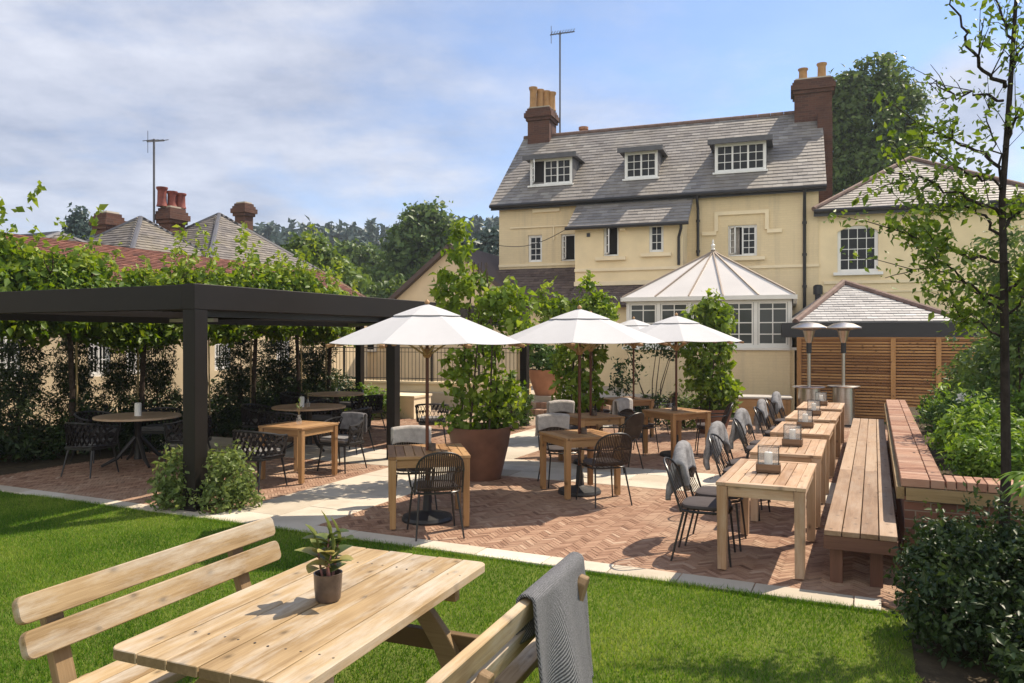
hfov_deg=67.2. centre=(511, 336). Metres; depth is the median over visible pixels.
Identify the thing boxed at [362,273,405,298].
broadleaf tree
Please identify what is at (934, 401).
planter shrub
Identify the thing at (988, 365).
planter shrub
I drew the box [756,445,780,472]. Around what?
table lantern
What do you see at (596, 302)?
potted vine
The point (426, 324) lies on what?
parasol
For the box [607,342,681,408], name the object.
wall shrub
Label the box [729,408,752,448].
grey throw
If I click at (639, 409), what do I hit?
shrub
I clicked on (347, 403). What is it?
woven armchair
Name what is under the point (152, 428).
woven armchair
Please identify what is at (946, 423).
planter shrub
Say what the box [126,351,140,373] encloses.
window
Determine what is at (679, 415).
dining table
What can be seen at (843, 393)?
patio heater
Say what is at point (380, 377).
railing
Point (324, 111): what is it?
sky
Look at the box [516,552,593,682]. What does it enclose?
knitted throw
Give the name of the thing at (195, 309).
pergola
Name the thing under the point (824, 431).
dining table
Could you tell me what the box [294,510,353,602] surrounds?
potted plant
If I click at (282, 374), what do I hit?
yew column
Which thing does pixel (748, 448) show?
terrace chair
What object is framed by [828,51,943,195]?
broadleaf tree
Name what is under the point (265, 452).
woven armchair
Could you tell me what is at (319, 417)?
woven armchair
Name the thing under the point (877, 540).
long bench
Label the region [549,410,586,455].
terrace chair
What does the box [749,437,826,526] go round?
dining table
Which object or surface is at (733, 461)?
terrace chair
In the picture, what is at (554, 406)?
pale throw
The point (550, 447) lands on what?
terrace chair
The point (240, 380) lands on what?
yew column
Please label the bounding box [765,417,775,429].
terrace chair
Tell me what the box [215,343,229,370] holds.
window
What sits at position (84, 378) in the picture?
yew column
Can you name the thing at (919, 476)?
brick planter
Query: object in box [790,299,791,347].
window
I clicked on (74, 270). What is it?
pleached tree
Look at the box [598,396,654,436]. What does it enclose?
dining table
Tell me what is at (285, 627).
picnic table
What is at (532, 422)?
terrace base
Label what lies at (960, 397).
white flower
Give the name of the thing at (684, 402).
shrub
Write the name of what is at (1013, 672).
glossy shrub
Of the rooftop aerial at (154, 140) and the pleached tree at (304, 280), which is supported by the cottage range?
the rooftop aerial at (154, 140)
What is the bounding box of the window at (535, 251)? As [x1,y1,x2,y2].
[529,235,541,261]
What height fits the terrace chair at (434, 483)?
0.873 m
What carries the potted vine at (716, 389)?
on the brick terrace at (520, 514)
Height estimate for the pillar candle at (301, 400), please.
0.180 m
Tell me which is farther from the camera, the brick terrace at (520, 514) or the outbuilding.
the outbuilding
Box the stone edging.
[0,485,880,610]
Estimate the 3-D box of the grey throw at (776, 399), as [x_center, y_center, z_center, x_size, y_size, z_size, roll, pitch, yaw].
[4.891,1.276,14.265,0.240,0.540,0.608,0,0,27]
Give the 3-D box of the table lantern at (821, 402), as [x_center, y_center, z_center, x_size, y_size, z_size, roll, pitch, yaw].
[5.501,1.093,13.702,0.212,0.231,0.132,0,0,28]
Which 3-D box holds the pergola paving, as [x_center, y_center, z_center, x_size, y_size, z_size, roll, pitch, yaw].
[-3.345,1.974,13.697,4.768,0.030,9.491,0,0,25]
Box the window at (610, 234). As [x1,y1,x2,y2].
[604,228,617,255]
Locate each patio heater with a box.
[791,322,826,405]
[826,322,861,426]
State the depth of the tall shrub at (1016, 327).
9.56 m
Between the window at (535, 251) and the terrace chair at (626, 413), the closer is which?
the terrace chair at (626, 413)
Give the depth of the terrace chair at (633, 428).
11.21 m
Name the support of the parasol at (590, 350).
on the brick terrace at (520, 514)
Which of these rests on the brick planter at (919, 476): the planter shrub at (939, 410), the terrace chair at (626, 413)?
the planter shrub at (939, 410)
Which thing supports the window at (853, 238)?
in the house
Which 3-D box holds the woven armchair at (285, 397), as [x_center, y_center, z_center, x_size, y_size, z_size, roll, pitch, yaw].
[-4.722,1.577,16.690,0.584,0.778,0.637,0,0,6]
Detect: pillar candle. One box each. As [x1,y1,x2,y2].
[134,403,141,415]
[300,396,303,406]
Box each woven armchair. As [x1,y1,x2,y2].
[60,422,119,478]
[70,410,121,463]
[142,407,179,453]
[162,415,212,468]
[231,430,287,491]
[240,403,279,445]
[257,411,301,445]
[280,392,309,419]
[295,396,328,419]
[304,399,339,439]
[317,416,366,473]
[332,407,374,454]
[338,388,363,410]
[350,394,385,429]
[415,403,449,443]
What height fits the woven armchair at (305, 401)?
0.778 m
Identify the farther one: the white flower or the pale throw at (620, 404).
the pale throw at (620, 404)
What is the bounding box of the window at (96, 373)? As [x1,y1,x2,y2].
[88,343,109,376]
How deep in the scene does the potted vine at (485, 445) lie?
10.56 m
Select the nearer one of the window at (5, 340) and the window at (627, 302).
the window at (5, 340)
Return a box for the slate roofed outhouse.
[781,279,984,409]
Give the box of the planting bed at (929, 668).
[910,616,1023,682]
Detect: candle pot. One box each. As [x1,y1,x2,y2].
[429,443,435,450]
[581,427,586,433]
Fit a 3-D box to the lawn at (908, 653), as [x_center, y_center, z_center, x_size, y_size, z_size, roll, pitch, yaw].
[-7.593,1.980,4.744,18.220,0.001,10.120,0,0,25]
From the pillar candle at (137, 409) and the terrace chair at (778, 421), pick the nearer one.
the pillar candle at (137, 409)
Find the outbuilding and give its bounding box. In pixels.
[367,243,519,381]
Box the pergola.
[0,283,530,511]
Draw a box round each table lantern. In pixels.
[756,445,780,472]
[782,424,802,445]
[796,409,813,427]
[806,400,820,414]
[814,392,827,404]
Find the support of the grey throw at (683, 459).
on the terrace chair at (707, 491)
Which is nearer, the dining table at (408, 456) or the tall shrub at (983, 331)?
the dining table at (408, 456)
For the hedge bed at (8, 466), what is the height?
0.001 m
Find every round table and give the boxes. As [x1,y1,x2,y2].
[92,412,181,467]
[271,403,345,451]
[309,391,363,422]
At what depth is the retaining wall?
21.80 m
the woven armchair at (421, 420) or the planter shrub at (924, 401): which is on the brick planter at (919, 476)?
the planter shrub at (924, 401)
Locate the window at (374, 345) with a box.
[367,326,376,351]
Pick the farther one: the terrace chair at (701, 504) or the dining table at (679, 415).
the dining table at (679, 415)
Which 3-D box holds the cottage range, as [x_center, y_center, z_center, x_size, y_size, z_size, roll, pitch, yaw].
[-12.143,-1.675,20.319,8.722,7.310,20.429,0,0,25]
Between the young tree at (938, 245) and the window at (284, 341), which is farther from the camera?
the window at (284, 341)
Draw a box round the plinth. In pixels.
[372,393,431,418]
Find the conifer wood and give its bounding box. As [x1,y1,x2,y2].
[253,212,498,254]
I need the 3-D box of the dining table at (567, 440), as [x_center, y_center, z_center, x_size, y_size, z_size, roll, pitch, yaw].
[0.850,1.581,9.700,0.770,0.734,0.770,0,0,-23]
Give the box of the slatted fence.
[797,337,992,421]
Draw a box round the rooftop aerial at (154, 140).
[143,139,168,222]
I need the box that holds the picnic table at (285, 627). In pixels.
[12,517,589,682]
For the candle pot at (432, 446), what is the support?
on the dining table at (408, 456)
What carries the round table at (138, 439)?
on the pergola paving
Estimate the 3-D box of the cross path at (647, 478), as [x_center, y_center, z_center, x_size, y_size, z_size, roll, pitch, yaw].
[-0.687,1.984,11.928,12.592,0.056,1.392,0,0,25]
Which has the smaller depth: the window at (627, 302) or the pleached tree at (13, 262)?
the pleached tree at (13, 262)
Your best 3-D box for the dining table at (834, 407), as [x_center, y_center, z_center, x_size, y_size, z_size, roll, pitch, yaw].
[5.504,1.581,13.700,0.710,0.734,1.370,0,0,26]
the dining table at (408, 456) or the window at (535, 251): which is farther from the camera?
the window at (535, 251)
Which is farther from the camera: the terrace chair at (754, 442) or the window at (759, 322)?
the window at (759, 322)
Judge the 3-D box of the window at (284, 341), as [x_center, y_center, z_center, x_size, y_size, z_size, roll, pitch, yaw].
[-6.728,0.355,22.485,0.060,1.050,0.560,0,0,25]
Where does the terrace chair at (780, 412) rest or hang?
on the brick terrace at (520, 514)
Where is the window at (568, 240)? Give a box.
[562,234,574,260]
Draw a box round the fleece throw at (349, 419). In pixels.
[339,412,366,432]
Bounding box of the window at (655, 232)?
[649,226,662,251]
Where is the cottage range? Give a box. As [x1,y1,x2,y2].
[0,186,366,426]
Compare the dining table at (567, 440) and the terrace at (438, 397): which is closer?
the dining table at (567, 440)
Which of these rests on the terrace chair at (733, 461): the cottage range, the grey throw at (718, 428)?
the grey throw at (718, 428)
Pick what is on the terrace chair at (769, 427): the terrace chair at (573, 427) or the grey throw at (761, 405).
the grey throw at (761, 405)
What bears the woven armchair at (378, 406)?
on the pergola paving
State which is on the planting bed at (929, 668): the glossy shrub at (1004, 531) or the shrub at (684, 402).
the glossy shrub at (1004, 531)
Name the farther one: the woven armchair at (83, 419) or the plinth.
the plinth
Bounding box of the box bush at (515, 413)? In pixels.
[499,384,534,427]
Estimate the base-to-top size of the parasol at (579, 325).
2.370 m
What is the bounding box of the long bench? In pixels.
[824,418,897,587]
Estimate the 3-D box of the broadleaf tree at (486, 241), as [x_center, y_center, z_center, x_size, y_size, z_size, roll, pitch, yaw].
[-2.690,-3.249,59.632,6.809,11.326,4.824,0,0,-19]
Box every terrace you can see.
[318,419,1018,621]
[367,384,656,413]
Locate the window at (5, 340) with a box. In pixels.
[0,336,19,378]
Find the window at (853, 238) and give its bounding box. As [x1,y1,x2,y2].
[833,225,882,275]
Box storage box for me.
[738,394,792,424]
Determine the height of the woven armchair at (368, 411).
0.778 m
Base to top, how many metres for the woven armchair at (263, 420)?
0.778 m
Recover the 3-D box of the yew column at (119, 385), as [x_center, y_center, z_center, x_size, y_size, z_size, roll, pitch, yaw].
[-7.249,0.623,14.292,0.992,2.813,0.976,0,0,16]
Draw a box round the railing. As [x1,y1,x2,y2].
[307,346,529,383]
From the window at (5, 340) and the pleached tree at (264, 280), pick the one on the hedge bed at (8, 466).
the pleached tree at (264, 280)
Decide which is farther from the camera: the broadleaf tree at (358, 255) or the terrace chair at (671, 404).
the broadleaf tree at (358, 255)
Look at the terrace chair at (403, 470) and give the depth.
8.62 m
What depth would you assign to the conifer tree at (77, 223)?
59.38 m
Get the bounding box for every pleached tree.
[0,180,54,344]
[0,197,132,454]
[91,224,208,409]
[156,222,254,434]
[209,221,314,409]
[261,227,334,395]
[299,256,358,412]
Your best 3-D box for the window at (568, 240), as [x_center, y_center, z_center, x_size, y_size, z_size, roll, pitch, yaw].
[2.072,-3.123,27.170,0.524,0.942,1.254,0,0,20]
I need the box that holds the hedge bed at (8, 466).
[0,414,371,474]
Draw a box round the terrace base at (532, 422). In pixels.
[248,408,902,615]
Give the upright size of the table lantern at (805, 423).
0.231 m
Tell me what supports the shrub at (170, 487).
on the pergola paving
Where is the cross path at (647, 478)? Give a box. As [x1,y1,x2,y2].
[144,437,896,508]
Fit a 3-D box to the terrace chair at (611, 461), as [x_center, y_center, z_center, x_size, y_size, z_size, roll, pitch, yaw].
[1.107,1.530,9.086,0.560,0.873,0.619,0,0,-20]
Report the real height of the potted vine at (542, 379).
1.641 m
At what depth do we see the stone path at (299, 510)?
9.28 m
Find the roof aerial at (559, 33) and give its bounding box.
[550,26,574,132]
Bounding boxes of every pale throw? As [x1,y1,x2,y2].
[391,425,430,444]
[535,413,569,435]
[546,400,574,413]
[612,398,632,414]
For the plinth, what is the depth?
18.69 m
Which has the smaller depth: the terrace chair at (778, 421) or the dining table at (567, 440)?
the dining table at (567, 440)
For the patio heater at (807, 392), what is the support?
on the brick terrace at (520, 514)
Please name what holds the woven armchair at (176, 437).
on the pergola paving
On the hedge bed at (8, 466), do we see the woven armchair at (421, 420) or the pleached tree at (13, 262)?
the pleached tree at (13, 262)
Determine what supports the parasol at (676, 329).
on the brick terrace at (520, 514)
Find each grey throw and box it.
[665,440,696,500]
[703,421,730,469]
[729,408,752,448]
[753,399,767,432]
[768,391,784,421]
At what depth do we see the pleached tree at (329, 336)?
19.07 m
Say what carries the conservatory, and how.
on the terrace at (438, 397)
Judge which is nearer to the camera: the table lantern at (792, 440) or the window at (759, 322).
the table lantern at (792, 440)
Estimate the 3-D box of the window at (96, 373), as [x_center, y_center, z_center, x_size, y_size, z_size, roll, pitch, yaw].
[-9.231,0.355,17.165,0.060,1.050,0.560,0,0,25]
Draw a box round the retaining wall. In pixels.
[303,379,531,393]
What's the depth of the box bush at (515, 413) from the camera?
16.52 m
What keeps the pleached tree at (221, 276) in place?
on the hedge bed at (8, 466)
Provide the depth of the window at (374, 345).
27.62 m
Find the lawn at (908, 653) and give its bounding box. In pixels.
[0,492,916,682]
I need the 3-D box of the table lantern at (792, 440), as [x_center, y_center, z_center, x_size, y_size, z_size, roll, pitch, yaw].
[3.135,1.093,8.605,0.212,0.231,0.132,0,0,26]
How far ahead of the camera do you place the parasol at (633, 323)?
15.10 m
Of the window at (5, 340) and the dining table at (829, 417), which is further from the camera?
the window at (5, 340)
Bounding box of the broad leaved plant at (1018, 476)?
[994,471,1023,502]
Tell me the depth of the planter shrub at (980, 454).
6.95 m
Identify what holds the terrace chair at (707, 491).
on the brick terrace at (520, 514)
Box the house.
[489,62,1023,385]
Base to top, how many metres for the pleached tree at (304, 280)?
4.582 m
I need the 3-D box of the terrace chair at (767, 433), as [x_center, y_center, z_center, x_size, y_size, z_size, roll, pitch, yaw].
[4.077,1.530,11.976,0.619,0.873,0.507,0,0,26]
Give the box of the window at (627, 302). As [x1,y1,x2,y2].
[626,302,627,345]
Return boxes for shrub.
[144,439,265,514]
[339,382,403,419]
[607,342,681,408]
[635,388,669,425]
[658,392,696,428]
[882,479,1023,670]
[895,498,1023,598]
[912,376,1013,429]
[915,370,1021,443]
[915,372,952,416]
[922,382,1023,459]
[932,328,1023,411]
[936,220,1023,431]
[936,399,1023,480]
[958,268,1023,363]
[969,574,1023,682]
[979,493,1023,618]
[999,375,1023,434]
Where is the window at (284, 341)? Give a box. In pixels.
[276,341,288,362]
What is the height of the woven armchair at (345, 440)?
0.778 m
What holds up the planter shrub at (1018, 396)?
on the brick planter at (919, 476)
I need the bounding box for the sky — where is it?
[0,0,1023,236]
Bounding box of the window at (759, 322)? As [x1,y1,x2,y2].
[628,299,789,346]
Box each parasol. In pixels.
[326,299,524,525]
[508,305,667,496]
[525,311,660,465]
[620,316,685,437]
[631,313,743,457]
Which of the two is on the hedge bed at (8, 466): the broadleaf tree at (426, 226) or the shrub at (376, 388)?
the shrub at (376, 388)
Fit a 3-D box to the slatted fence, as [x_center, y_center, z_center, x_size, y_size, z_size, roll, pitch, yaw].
[9.306,0.988,17.106,5.600,1.965,0.116,0,0,25]
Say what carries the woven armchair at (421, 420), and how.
on the pergola paving
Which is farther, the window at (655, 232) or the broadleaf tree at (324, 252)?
the broadleaf tree at (324, 252)
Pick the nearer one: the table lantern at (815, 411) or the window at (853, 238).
the table lantern at (815, 411)
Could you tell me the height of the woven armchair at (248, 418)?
0.778 m
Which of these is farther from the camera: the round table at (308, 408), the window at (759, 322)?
the window at (759, 322)
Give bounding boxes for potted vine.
[428,216,541,481]
[529,270,620,429]
[529,344,568,395]
[674,288,745,433]
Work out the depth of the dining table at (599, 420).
11.69 m
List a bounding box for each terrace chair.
[391,438,437,509]
[406,452,464,540]
[537,425,583,487]
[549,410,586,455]
[576,433,632,507]
[586,400,614,432]
[596,412,643,473]
[617,409,658,455]
[646,392,677,437]
[663,457,735,566]
[684,468,746,551]
[695,402,732,454]
[708,433,770,520]
[720,444,770,509]
[733,418,755,458]
[744,426,759,444]
[753,406,771,436]
[765,398,784,425]
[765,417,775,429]
[779,409,786,417]
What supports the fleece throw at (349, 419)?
on the woven armchair at (345, 440)
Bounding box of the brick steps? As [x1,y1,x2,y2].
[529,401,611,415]
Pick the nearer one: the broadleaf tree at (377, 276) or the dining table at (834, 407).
the dining table at (834, 407)
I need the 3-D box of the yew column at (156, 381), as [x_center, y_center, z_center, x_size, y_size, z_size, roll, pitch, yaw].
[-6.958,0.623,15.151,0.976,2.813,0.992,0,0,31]
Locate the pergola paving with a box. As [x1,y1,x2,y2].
[0,417,535,513]
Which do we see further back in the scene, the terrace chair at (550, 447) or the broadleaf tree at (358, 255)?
the broadleaf tree at (358, 255)
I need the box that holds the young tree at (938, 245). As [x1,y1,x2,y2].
[823,0,1023,578]
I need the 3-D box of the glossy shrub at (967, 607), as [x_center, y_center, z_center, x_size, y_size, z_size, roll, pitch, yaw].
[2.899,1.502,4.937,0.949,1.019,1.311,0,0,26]
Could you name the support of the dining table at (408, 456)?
on the brick terrace at (520, 514)
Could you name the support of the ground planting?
on the hedge bed at (8, 466)
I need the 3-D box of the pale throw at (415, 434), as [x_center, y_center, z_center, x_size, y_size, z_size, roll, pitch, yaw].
[-1.197,1.207,9.139,0.472,0.321,0.157,0,0,-12]
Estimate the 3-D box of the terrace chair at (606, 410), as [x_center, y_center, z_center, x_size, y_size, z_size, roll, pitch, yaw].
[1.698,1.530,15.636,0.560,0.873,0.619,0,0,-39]
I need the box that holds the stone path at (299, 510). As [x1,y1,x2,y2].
[202,425,612,531]
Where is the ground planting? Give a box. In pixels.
[0,367,372,462]
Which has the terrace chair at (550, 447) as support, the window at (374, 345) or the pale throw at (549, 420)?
the pale throw at (549, 420)
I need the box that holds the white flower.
[956,393,971,404]
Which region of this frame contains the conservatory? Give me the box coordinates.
[621,240,797,412]
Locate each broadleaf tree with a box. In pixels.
[280,228,375,296]
[333,238,387,270]
[348,258,410,288]
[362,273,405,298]
[372,196,461,279]
[457,221,498,255]
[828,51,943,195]
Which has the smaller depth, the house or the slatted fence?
the slatted fence
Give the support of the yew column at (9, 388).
on the hedge bed at (8, 466)
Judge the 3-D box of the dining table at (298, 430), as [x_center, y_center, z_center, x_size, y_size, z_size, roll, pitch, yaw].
[-2.966,1.581,10.724,0.760,0.734,0.780,0,0,25]
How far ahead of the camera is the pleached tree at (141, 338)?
14.15 m
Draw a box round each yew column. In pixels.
[0,335,57,457]
[44,336,102,432]
[95,344,147,437]
[136,343,182,435]
[208,331,272,426]
[251,333,303,404]
[292,340,342,401]
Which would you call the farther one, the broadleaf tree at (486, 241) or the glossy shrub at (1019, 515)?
the broadleaf tree at (486, 241)
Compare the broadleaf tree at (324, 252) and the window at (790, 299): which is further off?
the broadleaf tree at (324, 252)
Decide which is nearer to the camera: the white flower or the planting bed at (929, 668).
the planting bed at (929, 668)
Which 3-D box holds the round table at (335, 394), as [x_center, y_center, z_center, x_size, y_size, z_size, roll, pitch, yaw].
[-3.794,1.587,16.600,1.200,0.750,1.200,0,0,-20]
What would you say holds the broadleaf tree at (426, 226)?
on the ground
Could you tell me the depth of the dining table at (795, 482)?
6.45 m
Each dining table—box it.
[258,420,338,483]
[387,443,470,529]
[539,429,620,499]
[558,412,624,467]
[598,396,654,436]
[642,407,710,458]
[716,458,816,579]
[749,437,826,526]
[770,421,834,493]
[785,410,840,469]
[796,402,844,451]
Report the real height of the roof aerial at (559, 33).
4.800 m
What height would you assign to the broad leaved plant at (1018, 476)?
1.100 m
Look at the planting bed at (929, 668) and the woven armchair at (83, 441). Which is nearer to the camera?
the planting bed at (929, 668)
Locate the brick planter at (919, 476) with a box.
[884,399,1023,557]
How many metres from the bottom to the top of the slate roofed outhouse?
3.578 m
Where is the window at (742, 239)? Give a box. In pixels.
[728,225,756,255]
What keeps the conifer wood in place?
on the wooded hill
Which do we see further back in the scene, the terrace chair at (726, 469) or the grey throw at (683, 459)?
the terrace chair at (726, 469)
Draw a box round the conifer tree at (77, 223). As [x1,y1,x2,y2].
[61,202,94,239]
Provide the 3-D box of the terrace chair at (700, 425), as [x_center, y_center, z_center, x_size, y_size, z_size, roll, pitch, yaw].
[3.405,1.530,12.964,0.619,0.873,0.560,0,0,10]
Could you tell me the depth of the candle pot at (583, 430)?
9.62 m
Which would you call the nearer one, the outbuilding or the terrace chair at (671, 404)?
the terrace chair at (671, 404)
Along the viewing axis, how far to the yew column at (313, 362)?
19.27 m
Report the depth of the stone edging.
6.71 m

